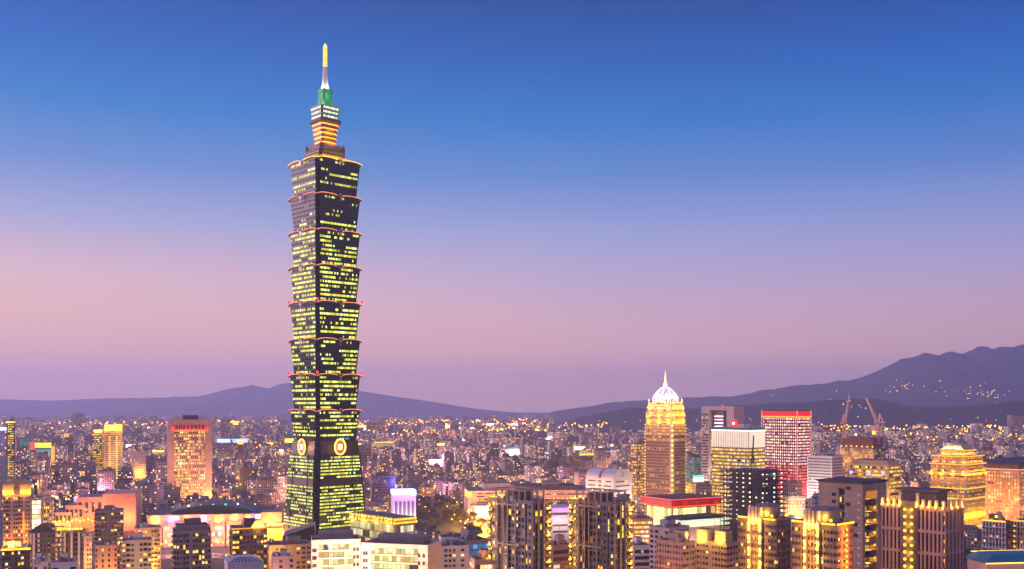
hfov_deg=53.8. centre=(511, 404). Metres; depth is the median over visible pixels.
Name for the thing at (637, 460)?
office block
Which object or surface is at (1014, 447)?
city block
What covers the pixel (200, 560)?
window
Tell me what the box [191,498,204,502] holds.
city block
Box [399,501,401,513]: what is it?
arched window
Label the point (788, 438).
office tower
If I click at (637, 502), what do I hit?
city block
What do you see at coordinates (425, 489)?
city block
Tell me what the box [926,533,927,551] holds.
window
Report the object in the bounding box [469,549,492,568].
office block
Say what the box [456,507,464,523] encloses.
tree
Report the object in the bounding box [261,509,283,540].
shopping mall
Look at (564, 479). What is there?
city block
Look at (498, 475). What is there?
city block
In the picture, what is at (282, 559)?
apartment block
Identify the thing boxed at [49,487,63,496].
city block
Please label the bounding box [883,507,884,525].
window
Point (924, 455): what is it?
city block
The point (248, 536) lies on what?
apartment block
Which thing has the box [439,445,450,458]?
city block
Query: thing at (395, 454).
city block
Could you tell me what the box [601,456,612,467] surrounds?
city block
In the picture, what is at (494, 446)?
city block
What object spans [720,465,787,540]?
office tower
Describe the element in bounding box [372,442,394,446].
office block
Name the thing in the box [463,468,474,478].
city block
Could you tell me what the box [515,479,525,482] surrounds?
city block
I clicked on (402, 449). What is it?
city block
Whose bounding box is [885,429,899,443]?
city block
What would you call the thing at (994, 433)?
city block
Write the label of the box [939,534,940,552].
window
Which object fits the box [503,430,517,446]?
city block
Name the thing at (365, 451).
office block
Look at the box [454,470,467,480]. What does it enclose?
city block
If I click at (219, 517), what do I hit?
shopping mall
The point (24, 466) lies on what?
city block
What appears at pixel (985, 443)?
city block
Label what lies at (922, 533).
window
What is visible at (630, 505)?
window
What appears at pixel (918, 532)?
window
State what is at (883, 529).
window
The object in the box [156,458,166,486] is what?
city block
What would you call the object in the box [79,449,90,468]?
city block
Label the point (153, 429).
city block
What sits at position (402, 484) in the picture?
city block
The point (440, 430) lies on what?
city block
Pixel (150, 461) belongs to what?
office block
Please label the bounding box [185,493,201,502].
city block
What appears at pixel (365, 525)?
shopping mall
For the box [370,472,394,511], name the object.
office block
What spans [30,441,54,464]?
screen building
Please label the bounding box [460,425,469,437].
city block
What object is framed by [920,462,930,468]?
city block
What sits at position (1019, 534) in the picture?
apartment block
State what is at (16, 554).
apartment block
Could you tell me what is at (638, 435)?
city block
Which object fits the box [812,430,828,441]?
city block
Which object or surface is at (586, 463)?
city block
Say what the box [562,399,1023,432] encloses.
foothills
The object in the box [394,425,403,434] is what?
city block
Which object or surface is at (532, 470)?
city block
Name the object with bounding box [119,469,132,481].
city block
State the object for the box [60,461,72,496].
city block
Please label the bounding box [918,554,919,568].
window
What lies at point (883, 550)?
window
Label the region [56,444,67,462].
city block
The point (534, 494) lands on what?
city block
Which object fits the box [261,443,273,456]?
city block
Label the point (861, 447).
construction building
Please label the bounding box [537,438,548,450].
city block
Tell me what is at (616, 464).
city block
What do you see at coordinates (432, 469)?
city block
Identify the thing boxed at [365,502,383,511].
city block
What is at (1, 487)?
city block
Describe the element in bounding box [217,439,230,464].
office block
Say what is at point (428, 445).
city block
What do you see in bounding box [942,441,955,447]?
city block
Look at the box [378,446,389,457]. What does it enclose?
city block
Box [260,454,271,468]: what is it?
city block
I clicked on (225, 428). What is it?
office block
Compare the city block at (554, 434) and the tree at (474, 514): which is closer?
the tree at (474, 514)
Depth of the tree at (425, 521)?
1206.38 m
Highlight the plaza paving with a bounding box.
[464,521,488,537]
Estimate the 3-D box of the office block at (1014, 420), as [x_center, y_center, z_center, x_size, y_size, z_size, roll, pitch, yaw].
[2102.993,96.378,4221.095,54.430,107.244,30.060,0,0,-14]
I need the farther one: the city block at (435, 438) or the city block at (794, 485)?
the city block at (435, 438)
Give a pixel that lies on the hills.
(254, 400)
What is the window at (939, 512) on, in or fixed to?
in the apartment tower at (922, 527)
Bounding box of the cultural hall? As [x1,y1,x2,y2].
[464,481,510,519]
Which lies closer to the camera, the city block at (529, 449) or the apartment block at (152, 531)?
the apartment block at (152, 531)
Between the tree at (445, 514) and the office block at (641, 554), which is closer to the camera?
the office block at (641, 554)
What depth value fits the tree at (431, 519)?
1243.89 m
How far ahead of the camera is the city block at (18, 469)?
1725.28 m
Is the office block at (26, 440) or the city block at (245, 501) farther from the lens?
the office block at (26, 440)
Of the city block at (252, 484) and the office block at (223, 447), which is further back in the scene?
the office block at (223, 447)
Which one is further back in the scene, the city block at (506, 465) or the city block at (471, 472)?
the city block at (506, 465)
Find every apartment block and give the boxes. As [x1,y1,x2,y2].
[0,539,31,568]
[2,478,32,546]
[28,522,85,568]
[33,553,49,568]
[51,538,78,568]
[83,521,93,568]
[94,505,123,568]
[94,530,117,568]
[120,531,152,568]
[133,522,160,568]
[171,517,210,568]
[229,510,267,568]
[267,535,310,568]
[271,538,293,568]
[439,534,468,568]
[649,509,689,568]
[656,521,694,568]
[693,528,737,568]
[805,486,817,509]
[982,512,1014,550]
[1011,518,1023,549]
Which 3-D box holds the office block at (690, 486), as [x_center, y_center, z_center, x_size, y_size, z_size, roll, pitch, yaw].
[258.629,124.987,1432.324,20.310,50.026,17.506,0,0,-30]
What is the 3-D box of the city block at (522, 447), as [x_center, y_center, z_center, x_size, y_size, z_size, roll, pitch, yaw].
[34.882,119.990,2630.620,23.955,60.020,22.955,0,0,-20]
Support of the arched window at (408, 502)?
in the hotel tower at (403, 501)
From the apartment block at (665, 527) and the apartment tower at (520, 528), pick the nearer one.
the apartment tower at (520, 528)
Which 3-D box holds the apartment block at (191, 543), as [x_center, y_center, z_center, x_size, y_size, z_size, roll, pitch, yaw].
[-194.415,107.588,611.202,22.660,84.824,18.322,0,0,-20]
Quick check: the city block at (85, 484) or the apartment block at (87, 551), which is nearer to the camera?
the apartment block at (87, 551)
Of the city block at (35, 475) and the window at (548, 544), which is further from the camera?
the city block at (35, 475)
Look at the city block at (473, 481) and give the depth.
1666.23 m
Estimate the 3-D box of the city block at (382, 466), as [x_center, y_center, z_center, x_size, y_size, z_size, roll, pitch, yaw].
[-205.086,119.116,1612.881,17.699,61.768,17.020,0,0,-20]
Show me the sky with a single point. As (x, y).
(566, 204)
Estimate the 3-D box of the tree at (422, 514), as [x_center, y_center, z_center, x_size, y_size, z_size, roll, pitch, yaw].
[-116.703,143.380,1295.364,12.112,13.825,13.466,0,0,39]
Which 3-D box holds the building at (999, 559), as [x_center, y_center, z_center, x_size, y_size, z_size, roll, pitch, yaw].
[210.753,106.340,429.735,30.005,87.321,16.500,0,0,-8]
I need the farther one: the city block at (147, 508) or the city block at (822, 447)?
the city block at (822, 447)
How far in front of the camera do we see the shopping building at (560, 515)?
802.13 m
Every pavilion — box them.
[662,513,729,539]
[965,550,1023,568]
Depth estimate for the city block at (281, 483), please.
1551.53 m
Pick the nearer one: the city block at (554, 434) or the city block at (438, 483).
the city block at (438, 483)
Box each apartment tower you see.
[487,486,551,568]
[568,488,633,568]
[738,502,791,568]
[792,506,853,568]
[881,486,963,568]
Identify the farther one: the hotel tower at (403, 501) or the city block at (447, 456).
the city block at (447, 456)
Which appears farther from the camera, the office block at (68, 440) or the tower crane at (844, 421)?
the office block at (68, 440)
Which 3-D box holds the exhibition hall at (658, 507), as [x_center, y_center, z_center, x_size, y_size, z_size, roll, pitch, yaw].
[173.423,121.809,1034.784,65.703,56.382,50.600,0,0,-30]
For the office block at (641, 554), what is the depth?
641.34 m
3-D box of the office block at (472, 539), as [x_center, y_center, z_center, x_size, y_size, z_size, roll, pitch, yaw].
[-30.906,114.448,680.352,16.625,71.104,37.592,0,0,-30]
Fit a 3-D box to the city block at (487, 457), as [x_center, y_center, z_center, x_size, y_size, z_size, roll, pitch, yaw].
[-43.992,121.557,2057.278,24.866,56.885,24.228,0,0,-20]
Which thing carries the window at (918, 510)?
in the apartment tower at (922, 527)
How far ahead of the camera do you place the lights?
4349.63 m
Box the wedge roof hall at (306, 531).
[283,521,314,542]
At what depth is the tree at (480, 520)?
1197.95 m
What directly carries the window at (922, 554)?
in the apartment tower at (922, 527)
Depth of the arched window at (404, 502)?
1202.90 m
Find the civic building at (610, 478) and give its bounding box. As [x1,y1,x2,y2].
[586,467,631,498]
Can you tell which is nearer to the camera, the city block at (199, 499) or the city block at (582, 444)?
the city block at (199, 499)
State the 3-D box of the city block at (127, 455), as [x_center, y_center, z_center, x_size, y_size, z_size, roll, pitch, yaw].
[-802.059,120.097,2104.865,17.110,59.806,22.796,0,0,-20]
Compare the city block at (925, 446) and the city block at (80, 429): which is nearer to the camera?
the city block at (925, 446)
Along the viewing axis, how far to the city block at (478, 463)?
2010.11 m
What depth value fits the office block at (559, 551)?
563.75 m
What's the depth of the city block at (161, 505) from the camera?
1325.24 m
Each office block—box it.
[6,419,15,479]
[20,434,32,450]
[43,495,53,524]
[64,433,73,469]
[71,413,84,428]
[92,428,102,475]
[104,424,122,482]
[132,446,144,477]
[147,451,158,474]
[152,450,164,455]
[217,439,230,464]
[218,492,240,497]
[221,420,229,438]
[232,439,247,461]
[237,441,243,462]
[240,465,257,483]
[358,442,371,464]
[366,422,379,437]
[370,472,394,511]
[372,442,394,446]
[429,459,441,465]
[443,528,488,554]
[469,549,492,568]
[521,458,530,465]
[544,459,556,470]
[551,525,568,568]
[557,460,566,466]
[566,453,579,470]
[577,454,594,459]
[630,439,644,498]
[633,505,652,543]
[633,527,648,568]
[686,450,700,480]
[686,475,703,493]
[780,491,806,517]
[807,452,842,498]
[849,458,901,501]
[1007,415,1022,432]
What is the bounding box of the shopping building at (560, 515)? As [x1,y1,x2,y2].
[551,504,568,542]
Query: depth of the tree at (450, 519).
1252.00 m
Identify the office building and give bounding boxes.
[311,529,360,568]
[361,532,441,568]
[816,477,887,568]
[983,456,1023,519]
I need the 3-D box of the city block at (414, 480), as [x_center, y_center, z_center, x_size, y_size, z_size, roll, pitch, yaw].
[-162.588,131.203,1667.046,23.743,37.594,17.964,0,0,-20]
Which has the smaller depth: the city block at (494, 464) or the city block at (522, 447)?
the city block at (494, 464)
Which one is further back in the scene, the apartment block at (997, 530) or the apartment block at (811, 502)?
the apartment block at (811, 502)
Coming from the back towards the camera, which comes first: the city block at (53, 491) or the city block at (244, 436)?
the city block at (244, 436)
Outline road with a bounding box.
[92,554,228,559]
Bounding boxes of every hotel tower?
[391,488,415,519]
[927,444,988,528]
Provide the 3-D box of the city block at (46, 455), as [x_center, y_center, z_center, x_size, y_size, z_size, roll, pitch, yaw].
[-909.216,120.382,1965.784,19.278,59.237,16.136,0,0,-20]
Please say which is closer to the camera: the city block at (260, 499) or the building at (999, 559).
the building at (999, 559)
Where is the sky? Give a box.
[0,0,1023,411]
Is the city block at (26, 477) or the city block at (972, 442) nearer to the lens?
the city block at (26, 477)
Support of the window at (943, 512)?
in the apartment tower at (922, 527)
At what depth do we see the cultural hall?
1333.33 m
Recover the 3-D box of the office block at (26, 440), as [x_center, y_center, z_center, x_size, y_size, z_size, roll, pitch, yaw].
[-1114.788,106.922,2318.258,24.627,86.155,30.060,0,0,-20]
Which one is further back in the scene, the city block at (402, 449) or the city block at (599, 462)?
the city block at (402, 449)
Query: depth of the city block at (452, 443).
2518.82 m
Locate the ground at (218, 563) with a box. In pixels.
[0,412,973,568]
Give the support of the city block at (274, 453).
on the ground at (218, 563)
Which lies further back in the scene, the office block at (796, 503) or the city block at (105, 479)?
the city block at (105, 479)
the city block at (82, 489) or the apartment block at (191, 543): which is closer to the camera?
the apartment block at (191, 543)
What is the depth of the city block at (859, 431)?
3510.69 m
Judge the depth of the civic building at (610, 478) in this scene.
1164.11 m
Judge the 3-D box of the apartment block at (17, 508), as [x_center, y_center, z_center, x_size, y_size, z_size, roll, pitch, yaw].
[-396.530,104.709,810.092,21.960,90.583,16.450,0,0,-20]
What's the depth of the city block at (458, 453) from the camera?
2250.38 m
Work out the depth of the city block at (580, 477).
1532.94 m
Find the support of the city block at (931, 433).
on the ground at (218, 563)
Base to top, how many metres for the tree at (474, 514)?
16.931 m
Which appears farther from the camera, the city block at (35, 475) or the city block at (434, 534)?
the city block at (35, 475)
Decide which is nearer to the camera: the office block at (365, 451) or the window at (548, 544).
the window at (548, 544)
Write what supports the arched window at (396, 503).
in the hotel tower at (403, 501)
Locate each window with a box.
[4,522,29,544]
[99,541,121,567]
[174,560,209,568]
[395,501,397,513]
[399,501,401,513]
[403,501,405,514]
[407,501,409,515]
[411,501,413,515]
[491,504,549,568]
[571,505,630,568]
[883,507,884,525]
[883,529,884,546]
[883,550,884,567]
[918,510,919,528]
[918,532,919,550]
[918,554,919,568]
[922,510,923,529]
[922,533,923,550]
[922,554,923,568]
[926,511,927,529]
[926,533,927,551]
[939,512,940,530]
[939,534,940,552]
[943,512,944,531]
[943,535,944,553]
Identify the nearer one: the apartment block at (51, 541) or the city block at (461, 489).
the apartment block at (51, 541)
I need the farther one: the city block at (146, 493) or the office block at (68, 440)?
the office block at (68, 440)
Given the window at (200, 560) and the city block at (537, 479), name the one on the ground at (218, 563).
the city block at (537, 479)
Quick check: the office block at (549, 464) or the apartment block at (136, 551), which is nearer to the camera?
the apartment block at (136, 551)
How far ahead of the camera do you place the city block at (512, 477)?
1814.82 m
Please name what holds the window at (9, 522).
in the apartment block at (17, 508)
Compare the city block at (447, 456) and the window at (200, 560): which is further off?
the city block at (447, 456)
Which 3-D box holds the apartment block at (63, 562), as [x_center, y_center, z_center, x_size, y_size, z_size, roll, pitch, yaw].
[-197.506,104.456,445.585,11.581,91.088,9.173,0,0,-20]
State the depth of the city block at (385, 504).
1384.19 m
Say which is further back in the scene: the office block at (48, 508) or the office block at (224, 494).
the office block at (224, 494)
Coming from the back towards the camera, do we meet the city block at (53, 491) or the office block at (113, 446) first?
the office block at (113, 446)
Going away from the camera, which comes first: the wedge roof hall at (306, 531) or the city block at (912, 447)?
the wedge roof hall at (306, 531)
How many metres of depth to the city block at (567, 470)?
1748.67 m
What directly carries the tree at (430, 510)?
on the park lawn at (445, 526)
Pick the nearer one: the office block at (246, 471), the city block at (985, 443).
the office block at (246, 471)
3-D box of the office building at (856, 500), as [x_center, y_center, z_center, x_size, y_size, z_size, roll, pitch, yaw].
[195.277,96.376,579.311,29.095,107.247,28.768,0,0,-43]
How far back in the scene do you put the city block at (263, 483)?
1573.35 m
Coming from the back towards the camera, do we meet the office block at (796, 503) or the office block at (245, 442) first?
the office block at (245, 442)
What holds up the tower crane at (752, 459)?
on the office tower at (750, 487)
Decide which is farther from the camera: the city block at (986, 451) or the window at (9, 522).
the city block at (986, 451)
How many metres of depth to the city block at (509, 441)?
2803.49 m
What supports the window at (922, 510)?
in the apartment tower at (922, 527)
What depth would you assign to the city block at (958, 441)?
2808.63 m
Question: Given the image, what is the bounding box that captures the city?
[0,414,1023,568]
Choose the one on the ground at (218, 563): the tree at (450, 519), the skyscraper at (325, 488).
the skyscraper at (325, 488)
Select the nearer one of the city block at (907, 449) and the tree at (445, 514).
the tree at (445, 514)
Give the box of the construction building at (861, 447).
[839,433,885,476]
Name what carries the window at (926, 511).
in the apartment tower at (922, 527)
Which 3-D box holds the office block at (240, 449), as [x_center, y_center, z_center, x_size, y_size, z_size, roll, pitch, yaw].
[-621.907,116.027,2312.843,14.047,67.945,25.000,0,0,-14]
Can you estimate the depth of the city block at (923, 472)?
1805.37 m
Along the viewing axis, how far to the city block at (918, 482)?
1532.76 m
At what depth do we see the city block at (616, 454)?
2180.50 m
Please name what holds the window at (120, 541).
in the apartment block at (109, 517)
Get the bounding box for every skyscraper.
[282,44,365,539]
[645,372,685,515]
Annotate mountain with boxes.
[549,344,1023,421]
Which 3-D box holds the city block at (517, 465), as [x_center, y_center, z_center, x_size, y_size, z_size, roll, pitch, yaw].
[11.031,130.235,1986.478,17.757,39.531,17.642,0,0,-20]
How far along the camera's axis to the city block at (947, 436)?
3180.14 m
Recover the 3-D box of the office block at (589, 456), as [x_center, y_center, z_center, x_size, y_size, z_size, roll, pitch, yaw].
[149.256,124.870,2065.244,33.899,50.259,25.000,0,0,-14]
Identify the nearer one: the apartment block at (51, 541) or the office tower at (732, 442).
the apartment block at (51, 541)
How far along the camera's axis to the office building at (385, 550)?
556.94 m
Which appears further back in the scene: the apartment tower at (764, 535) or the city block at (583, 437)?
the city block at (583, 437)
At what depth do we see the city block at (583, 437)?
3076.27 m
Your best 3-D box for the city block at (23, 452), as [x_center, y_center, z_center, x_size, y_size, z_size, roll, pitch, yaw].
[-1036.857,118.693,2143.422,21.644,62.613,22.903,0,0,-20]
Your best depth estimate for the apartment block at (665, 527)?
629.43 m
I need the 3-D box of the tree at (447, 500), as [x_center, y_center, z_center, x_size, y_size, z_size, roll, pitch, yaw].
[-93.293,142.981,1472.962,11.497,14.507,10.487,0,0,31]
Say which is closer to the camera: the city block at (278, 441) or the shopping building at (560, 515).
the shopping building at (560, 515)
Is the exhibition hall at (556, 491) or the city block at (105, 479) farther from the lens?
the city block at (105, 479)
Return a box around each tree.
[417,511,426,518]
[418,523,425,528]
[420,519,429,525]
[422,501,430,507]
[427,507,435,513]
[427,516,435,523]
[441,512,449,519]
[443,507,452,516]
[444,498,452,503]
[446,516,453,522]
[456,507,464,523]
[467,511,477,520]
[475,517,485,529]
[475,526,482,534]
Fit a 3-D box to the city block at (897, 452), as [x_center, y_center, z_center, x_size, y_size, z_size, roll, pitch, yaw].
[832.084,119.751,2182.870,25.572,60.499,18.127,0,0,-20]
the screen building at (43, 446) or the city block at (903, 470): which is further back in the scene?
the screen building at (43, 446)
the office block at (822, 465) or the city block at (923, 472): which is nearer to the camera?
the office block at (822, 465)
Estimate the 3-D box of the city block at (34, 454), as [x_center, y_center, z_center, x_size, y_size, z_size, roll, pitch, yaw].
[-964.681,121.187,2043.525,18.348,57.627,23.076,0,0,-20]
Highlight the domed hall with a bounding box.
[501,446,519,455]
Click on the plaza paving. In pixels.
(483, 533)
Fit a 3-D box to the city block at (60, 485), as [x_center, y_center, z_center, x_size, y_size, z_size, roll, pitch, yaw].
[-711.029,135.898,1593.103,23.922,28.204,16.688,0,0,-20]
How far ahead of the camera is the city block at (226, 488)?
1559.35 m
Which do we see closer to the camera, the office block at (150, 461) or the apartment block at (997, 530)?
the apartment block at (997, 530)
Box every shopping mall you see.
[54,489,141,531]
[147,500,276,547]
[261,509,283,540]
[349,510,417,541]
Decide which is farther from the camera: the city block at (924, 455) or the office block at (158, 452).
the city block at (924, 455)
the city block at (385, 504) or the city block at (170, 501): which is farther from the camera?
the city block at (170, 501)
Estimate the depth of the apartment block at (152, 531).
765.61 m
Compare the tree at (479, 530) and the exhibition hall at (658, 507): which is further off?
the tree at (479, 530)
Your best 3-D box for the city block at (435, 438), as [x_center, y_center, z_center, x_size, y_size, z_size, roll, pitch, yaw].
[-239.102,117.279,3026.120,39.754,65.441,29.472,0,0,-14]
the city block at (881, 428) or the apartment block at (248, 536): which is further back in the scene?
the city block at (881, 428)
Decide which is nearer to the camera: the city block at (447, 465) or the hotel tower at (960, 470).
the hotel tower at (960, 470)
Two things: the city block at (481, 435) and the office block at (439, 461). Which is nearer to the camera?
the office block at (439, 461)
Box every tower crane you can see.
[750,435,754,468]
[840,395,849,437]
[865,398,885,439]
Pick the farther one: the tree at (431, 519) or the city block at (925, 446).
the city block at (925, 446)
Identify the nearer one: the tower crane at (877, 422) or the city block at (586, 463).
the tower crane at (877, 422)
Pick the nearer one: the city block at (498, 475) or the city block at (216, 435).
the city block at (498, 475)
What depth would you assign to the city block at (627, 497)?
1134.11 m
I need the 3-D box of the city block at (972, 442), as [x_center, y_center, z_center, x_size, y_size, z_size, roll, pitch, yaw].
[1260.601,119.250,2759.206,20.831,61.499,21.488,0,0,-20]
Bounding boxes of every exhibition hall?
[511,480,585,502]
[641,493,721,524]
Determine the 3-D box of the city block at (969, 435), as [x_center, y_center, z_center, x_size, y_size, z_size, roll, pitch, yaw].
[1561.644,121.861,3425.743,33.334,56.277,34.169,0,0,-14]
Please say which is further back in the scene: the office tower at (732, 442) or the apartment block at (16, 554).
the office tower at (732, 442)
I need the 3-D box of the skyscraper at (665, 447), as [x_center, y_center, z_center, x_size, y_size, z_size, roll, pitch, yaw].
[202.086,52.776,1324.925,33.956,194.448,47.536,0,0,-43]
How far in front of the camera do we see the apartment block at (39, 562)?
451.43 m
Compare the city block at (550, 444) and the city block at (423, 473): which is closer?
the city block at (423, 473)
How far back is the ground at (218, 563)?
2201.27 m
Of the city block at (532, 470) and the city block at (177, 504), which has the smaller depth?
the city block at (177, 504)
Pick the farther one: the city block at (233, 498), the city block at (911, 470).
the city block at (911, 470)
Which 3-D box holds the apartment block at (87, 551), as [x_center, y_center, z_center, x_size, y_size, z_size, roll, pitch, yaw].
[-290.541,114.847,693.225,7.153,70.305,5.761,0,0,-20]
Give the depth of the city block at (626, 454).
2125.92 m
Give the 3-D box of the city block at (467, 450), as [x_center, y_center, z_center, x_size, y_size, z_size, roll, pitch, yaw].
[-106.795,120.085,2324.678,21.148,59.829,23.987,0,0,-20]
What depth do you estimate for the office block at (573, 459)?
1955.10 m
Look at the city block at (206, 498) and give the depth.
1428.56 m
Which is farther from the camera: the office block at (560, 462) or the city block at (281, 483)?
the office block at (560, 462)
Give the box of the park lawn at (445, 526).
[416,502,488,534]
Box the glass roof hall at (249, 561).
[224,554,263,568]
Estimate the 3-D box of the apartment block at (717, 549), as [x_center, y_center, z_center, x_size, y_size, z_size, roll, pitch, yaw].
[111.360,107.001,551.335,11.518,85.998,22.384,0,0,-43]
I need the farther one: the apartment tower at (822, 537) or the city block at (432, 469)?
the city block at (432, 469)
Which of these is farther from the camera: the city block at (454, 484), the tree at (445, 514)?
the city block at (454, 484)
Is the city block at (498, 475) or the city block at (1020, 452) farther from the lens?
the city block at (1020, 452)
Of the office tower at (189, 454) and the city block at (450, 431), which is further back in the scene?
the city block at (450, 431)
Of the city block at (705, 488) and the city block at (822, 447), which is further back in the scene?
the city block at (822, 447)
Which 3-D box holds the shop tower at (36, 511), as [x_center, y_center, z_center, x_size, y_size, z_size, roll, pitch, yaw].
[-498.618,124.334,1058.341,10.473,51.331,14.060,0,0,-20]
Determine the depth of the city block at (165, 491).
1452.68 m
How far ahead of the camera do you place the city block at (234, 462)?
2055.05 m
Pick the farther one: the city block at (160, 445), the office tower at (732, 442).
the city block at (160, 445)
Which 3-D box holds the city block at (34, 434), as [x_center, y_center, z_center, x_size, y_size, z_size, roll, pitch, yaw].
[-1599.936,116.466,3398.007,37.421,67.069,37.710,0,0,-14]
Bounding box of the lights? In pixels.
[0,385,1023,508]
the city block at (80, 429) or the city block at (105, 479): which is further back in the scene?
the city block at (80, 429)
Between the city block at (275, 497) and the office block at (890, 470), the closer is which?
the office block at (890, 470)
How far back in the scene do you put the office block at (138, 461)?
2054.80 m
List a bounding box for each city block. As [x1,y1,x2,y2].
[0,481,4,493]
[16,458,27,474]
[16,462,20,477]
[17,446,29,460]
[21,475,31,481]
[28,471,41,491]
[29,429,43,441]
[30,450,38,462]
[32,456,44,473]
[39,451,50,477]
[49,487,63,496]
[53,482,69,498]
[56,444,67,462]
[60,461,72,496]
[75,486,88,494]
[76,425,86,435]
[77,479,89,493]
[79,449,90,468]
[85,460,95,480]
[98,469,113,490]
[118,486,130,489]
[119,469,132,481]
[119,480,130,487]
[123,448,131,464]
[131,483,150,505]
[133,427,142,440]
[142,504,156,514]
[142,511,147,520]
[149,425,158,434]
[152,503,173,511]
[154,441,165,455]
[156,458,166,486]
[157,483,179,503]
[160,498,183,505]
[174,501,189,506]
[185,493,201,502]
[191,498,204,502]
[194,496,211,500]
[212,431,220,442]
[218,485,231,494]
[225,495,239,501]
[231,458,240,477]
[240,433,248,442]
[240,499,255,504]
[250,476,259,494]
[254,493,270,505]
[256,477,273,494]
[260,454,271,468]
[260,490,278,503]
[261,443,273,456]
[269,460,282,469]
[270,446,278,461]
[273,435,283,447]
[277,474,287,501]
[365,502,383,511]
[368,458,377,470]
[368,497,388,512]
[377,460,389,473]
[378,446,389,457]
[378,456,392,473]
[389,448,400,468]
[393,445,404,460]
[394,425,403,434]
[395,481,411,488]
[405,473,421,488]
[414,447,423,469]
[415,470,432,485]
[415,527,439,539]
[419,483,433,499]
[423,466,438,473]
[424,437,432,454]
[425,433,439,448]
[434,427,444,436]
[434,472,447,479]
[434,479,447,493]
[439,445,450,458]
[442,451,453,466]
[443,461,453,471]
[446,427,454,437]
[447,439,456,452]
[448,479,463,495]
[454,446,463,461]
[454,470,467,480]
[459,483,473,499]
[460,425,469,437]
[460,444,471,461]
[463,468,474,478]
[464,478,478,486]
[472,458,485,469]
[475,469,491,483]
[477,431,488,440]
[483,450,497,469]
[489,442,498,457]
[490,457,500,472]
[492,470,505,480]
[500,460,512,472]
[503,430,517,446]
[505,437,514,446]
[506,473,520,481]
[513,461,522,471]
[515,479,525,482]
[520,439,530,456]
[525,443,534,457]
[525,464,541,482]
[529,489,536,497]
[532,476,549,482]
[534,453,548,458]
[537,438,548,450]
[547,439,554,452]
[548,431,558,439]
[548,448,560,460]
[557,476,569,482]
[559,464,573,477]
[572,426,582,437]
[574,470,586,485]
[576,442,586,452]
[579,432,592,444]
[580,458,592,470]
[588,436,599,446]
[593,432,604,448]
[593,457,605,467]
[594,448,605,458]
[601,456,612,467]
[611,448,621,463]
[611,461,626,468]
[617,494,633,511]
[622,445,629,466]
[633,492,644,513]
[634,432,644,441]
[696,480,711,494]
[782,479,801,493]
[789,514,800,527]
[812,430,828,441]
[814,443,828,454]
[851,427,864,436]
[871,425,883,435]
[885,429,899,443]
[889,446,904,458]
[890,458,904,484]
[895,457,908,466]
[897,444,909,456]
[898,438,910,444]
[904,442,914,454]
[905,466,917,474]
[910,478,928,486]
[913,477,930,485]
[917,451,931,460]
[918,441,932,453]
[919,467,930,478]
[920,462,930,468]
[923,427,937,441]
[939,428,953,439]
[942,432,955,441]
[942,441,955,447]
[953,439,964,444]
[964,524,981,547]
[965,432,979,441]
[967,437,978,449]
[977,448,991,455]
[979,440,992,447]
[988,429,1001,439]
[996,444,1008,456]
[1005,426,1017,441]
[1009,445,1021,452]
[1017,448,1023,456]
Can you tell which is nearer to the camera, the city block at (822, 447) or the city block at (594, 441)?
the city block at (822, 447)
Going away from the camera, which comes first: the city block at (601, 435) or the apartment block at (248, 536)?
the apartment block at (248, 536)
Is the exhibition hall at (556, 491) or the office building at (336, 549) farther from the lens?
the exhibition hall at (556, 491)
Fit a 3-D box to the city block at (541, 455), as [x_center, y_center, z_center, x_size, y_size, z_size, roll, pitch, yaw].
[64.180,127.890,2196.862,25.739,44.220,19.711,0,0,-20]
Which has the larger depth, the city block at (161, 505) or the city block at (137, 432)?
the city block at (137, 432)
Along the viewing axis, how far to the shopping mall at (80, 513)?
1193.65 m
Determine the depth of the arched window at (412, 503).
1204.66 m
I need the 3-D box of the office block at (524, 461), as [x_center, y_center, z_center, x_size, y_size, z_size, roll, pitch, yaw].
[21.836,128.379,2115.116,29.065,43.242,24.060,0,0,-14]
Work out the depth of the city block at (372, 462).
1940.05 m
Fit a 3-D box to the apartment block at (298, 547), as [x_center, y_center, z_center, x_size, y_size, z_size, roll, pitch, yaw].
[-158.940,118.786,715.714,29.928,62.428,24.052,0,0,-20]
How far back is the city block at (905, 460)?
2037.55 m
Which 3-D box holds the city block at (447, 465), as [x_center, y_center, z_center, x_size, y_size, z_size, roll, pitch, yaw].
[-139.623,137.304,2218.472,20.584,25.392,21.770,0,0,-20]
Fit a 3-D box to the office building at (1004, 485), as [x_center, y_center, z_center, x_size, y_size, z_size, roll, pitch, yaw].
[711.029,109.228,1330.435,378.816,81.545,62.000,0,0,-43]
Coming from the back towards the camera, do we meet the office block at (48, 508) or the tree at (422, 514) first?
the tree at (422, 514)
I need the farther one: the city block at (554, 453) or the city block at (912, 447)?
the city block at (912, 447)
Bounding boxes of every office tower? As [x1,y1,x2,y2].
[167,415,211,497]
[701,405,743,483]
[711,419,764,514]
[720,465,787,540]
[761,410,811,496]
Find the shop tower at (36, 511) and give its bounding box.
[32,498,41,528]
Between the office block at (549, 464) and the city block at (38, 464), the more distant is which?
the office block at (549, 464)
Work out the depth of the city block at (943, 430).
3279.17 m
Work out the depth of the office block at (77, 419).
4606.44 m
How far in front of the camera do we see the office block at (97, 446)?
1903.98 m
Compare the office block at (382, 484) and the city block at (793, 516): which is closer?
the city block at (793, 516)
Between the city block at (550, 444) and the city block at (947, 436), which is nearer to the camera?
the city block at (550, 444)
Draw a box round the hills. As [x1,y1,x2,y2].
[0,383,549,415]
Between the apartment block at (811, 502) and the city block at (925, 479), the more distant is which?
the city block at (925, 479)
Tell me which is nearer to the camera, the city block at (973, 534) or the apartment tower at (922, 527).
the apartment tower at (922, 527)

